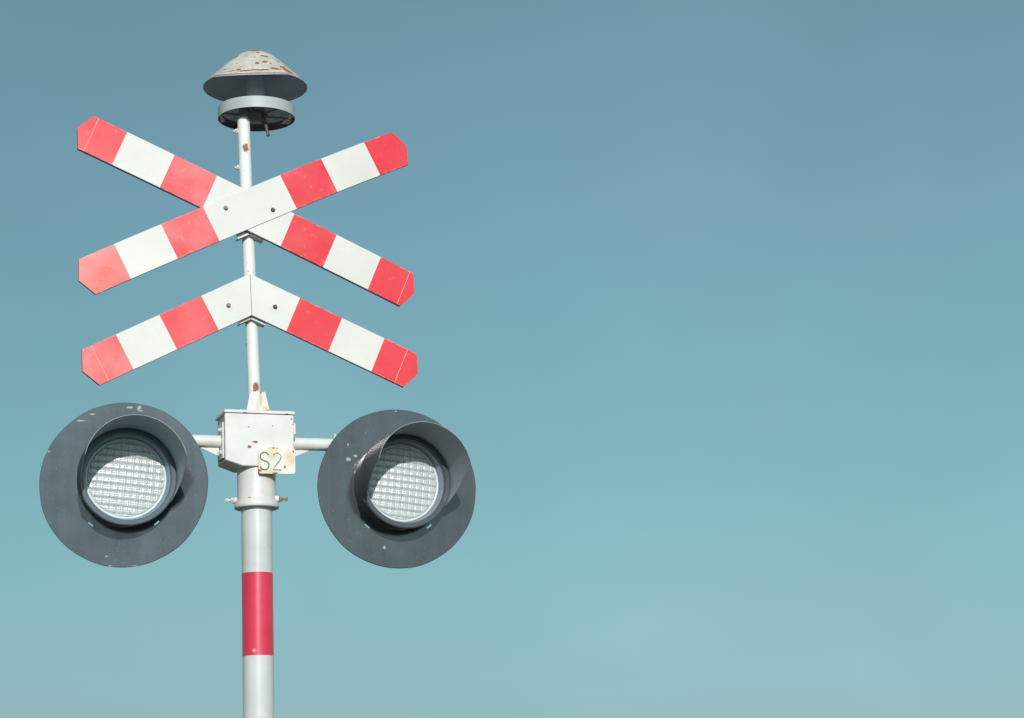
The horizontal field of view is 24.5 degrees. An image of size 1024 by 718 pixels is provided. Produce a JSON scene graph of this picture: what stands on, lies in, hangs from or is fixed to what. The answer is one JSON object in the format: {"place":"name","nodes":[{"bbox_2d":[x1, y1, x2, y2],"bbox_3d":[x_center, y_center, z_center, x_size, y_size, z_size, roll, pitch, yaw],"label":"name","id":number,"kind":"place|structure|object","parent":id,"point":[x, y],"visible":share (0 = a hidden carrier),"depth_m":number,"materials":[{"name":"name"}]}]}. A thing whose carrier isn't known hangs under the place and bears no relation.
{"place":"outdoors","nodes":[
{"label":"outdoors","id":0,"kind":"place"},
{"bbox_2d":[39,50,475,717],"bbox_3d":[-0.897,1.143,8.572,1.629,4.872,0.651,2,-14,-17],"label":"crossing signal","id":1,"kind":"object","parent":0,"point":[123,478],"visible":1,"depth_m":8.81,"materials":[{"name":"painted metal"},{"name":"black paint"},{"name":"glass"}]},
{"bbox_2d":[0,0,1023,717],"label":"sky","id":2,"kind":"structure","parent":0,"point":[715,311],"materials":[{"name":"blue"}]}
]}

